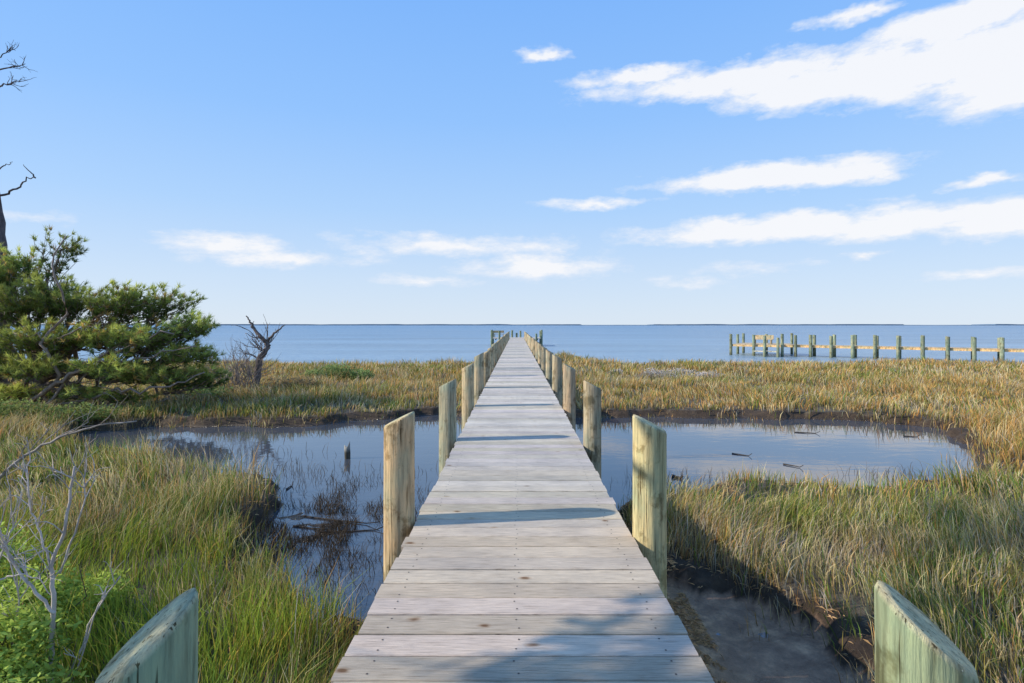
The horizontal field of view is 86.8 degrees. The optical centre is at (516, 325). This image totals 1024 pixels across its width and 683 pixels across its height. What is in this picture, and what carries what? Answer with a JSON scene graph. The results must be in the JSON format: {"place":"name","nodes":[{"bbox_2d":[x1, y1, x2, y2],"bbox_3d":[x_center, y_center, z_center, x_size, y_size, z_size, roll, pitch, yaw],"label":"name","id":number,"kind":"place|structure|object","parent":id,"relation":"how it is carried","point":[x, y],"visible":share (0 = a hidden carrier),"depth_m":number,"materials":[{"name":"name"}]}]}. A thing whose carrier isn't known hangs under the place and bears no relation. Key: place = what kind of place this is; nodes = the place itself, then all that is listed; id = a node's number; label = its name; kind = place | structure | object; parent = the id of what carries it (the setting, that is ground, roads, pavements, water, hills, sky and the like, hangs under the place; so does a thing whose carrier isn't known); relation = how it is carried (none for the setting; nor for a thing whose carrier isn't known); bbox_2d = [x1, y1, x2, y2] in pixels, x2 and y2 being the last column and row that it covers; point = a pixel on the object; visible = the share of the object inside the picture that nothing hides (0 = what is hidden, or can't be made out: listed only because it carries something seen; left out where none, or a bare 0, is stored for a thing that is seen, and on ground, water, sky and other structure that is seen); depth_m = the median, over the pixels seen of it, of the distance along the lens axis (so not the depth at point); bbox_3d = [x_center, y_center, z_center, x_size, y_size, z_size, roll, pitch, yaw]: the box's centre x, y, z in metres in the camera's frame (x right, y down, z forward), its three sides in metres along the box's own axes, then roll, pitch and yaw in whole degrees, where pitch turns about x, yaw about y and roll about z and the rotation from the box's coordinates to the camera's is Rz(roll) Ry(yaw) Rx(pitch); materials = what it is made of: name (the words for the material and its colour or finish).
{"place":"outdoors","nodes":[
{"label":"outdoors","id":0,"kind":"place"},
{"bbox_2d":[0,361,1023,682],"bbox_3d":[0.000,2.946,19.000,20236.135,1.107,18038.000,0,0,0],"label":"ground","id":1,"kind":"structure","parent":0,"point":[782,653],"depth_m":5.17,"materials":[{"name":"brown soil"}]},
{"bbox_2d":[0,40,36,395],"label":"dead pine tree","id":2,"kind":"object","parent":1,"relation":"on","point":[3,240],"visible":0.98,"depth_m":17.48,"materials":[{"name":"grey wood"}]},
{"bbox_2d":[0,435,120,682],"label":"bare shrub","id":3,"kind":"object","parent":1,"relation":"on","point":[4,547],"visible":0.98,"depth_m":3.30,"materials":[{"name":"grey plant"}]},
{"bbox_2d":[0,392,136,495],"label":"fallen branch","id":4,"kind":"object","parent":1,"relation":"on","point":[11,466],"visible":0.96,"depth_m":4.59,"materials":[{"name":"grey wood"}]},
{"bbox_2d":[0,519,142,682],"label":"green shrub","id":5,"kind":"object","parent":1,"relation":"on","point":[21,660],"visible":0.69,"depth_m":3.34,"materials":[{"name":"green plant"}]},
{"bbox_2d":[0,397,151,427],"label":"green shrub","id":6,"kind":"object","parent":1,"relation":"on","point":[4,411],"visible":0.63,"depth_m":13.31,"materials":[{"name":"green plant"}]},
{"bbox_2d":[0,225,232,408],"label":"pine tree","id":7,"kind":"object","parent":1,"relation":"on","point":[48,350],"visible":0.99,"depth_m":15.02,"materials":[{"name":"green plant"}]},
{"bbox_2d":[134,374,329,410],"bbox_3d":[-9.675,2.268,18.274,2.679,0.861,6.846,0,0,27],"label":"brown shrub","id":8,"kind":"object","parent":1,"relation":"on","point":[300,381],"visible":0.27,"depth_m":18.83,"materials":[{"name":"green plant"}]},
{"bbox_2d":[181,329,322,392],"bbox_3d":[-9.543,1.519,19.693,4.904,2.773,3.488,0,0,0],"label":"bare shrub","id":9,"kind":"object","parent":1,"relation":"on","point":[237,380],"visible":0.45,"depth_m":19.35,"materials":[{"name":"brown plant"}]},
{"bbox_2d":[231,314,284,387],"bbox_3d":[-9.562,1.179,19.874,1.849,3.195,1.215,0,0,29],"label":"dead tree","id":10,"kind":"object","parent":1,"relation":"on","point":[266,342],"visible":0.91,"depth_m":19.94,"materials":[{"name":"grey wood"}]},
{"bbox_2d":[170,362,377,401],"bbox_3d":[-9.256,2.107,20.599,3.518,1.091,8.239,0,0,31],"label":"green shrub","id":11,"kind":"object","parent":1,"relation":"on","point":[345,370],"visible":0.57,"depth_m":22.76,"materials":[{"name":"green plant"}]},
{"bbox_2d":[0,350,1023,682],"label":"marsh grass","id":12,"kind":"structure","parent":1,"relation":"on","point":[914,384],"depth_m":6.50,"materials":[{"name":"green plant"}]},
{"bbox_2d":[95,330,978,682],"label":"boardwalk pier","id":13,"kind":"structure","parent":1,"relation":"on","point":[517,552],"depth_m":3.49,"materials":[{"name":"grey wood"}]},
{"bbox_2d":[205,470,999,682],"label":"bank","id":14,"kind":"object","parent":1,"relation":"on","point":[694,620],"depth_m":4.80,"materials":[{"name":"brown soil"}]},
{"bbox_2d":[608,367,725,378],"bbox_3d":[6.870,2.272,25.453,4.851,0.909,4.310,0,0,0],"label":"mat of dead reeds","id":15,"kind":"object","parent":1,"relation":"on","point":[659,373],"visible":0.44,"depth_m":24.04,"materials":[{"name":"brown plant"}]},
{"bbox_2d":[729,333,1023,361],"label":"neighbour pier","id":16,"kind":"structure","parent":1,"relation":"on","point":[1000,349],"depth_m":42.79,"materials":[{"name":"wood"}]},
{"bbox_2d":[0,0,1023,324],"label":"sky","id":17,"kind":"structure","parent":0,"point":[514,162],"materials":[{"name":"blue"}]},
{"bbox_2d":[10,325,1023,364],"bbox_3d":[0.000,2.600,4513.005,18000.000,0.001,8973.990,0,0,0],"label":"sea water","id":18,"kind":"structure","parent":0,"point":[422,343],"depth_m":86.17,"materials":[{"name":"blue liquid"}]},
{"bbox_2d":[72,415,982,637],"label":"pond water","id":19,"kind":"structure","parent":0,"point":[696,447],"depth_m":10.72,"materials":[{"name":"blue liquid"}]},
{"bbox_2d":[344,442,349,458],"bbox_3d":[-3.303,2.578,10.560,0.121,0.644,0.110,0,0,0],"label":"broken stump","id":20,"kind":"object","parent":19,"relation":"in","point":[347,452],"visible":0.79,"depth_m":10.52,"materials":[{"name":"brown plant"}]},
{"bbox_2d":[106,414,987,616],"bbox_3d":[0.491,2.487,9.890,21.598,0.285,10.901,0,0,0],"label":"reed stubble","id":21,"kind":"object","parent":19,"relation":"in","point":[268,524],"visible":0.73,"depth_m":6.84,"materials":[{"name":"brown plant"}]},
{"bbox_2d":[286,431,918,532],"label":"floating sticks","id":22,"kind":"object","parent":19,"relation":"on","point":[673,476],"visible":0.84,"depth_m":7.26,"materials":[{"name":"brown wood"}]},
{"bbox_2d":[41,324,1023,324],"bbox_3d":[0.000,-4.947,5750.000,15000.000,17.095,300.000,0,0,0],"label":"distant shoreline","id":23,"kind":"structure","parent":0,"point":[580,324],"depth_m":5600.00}
]}

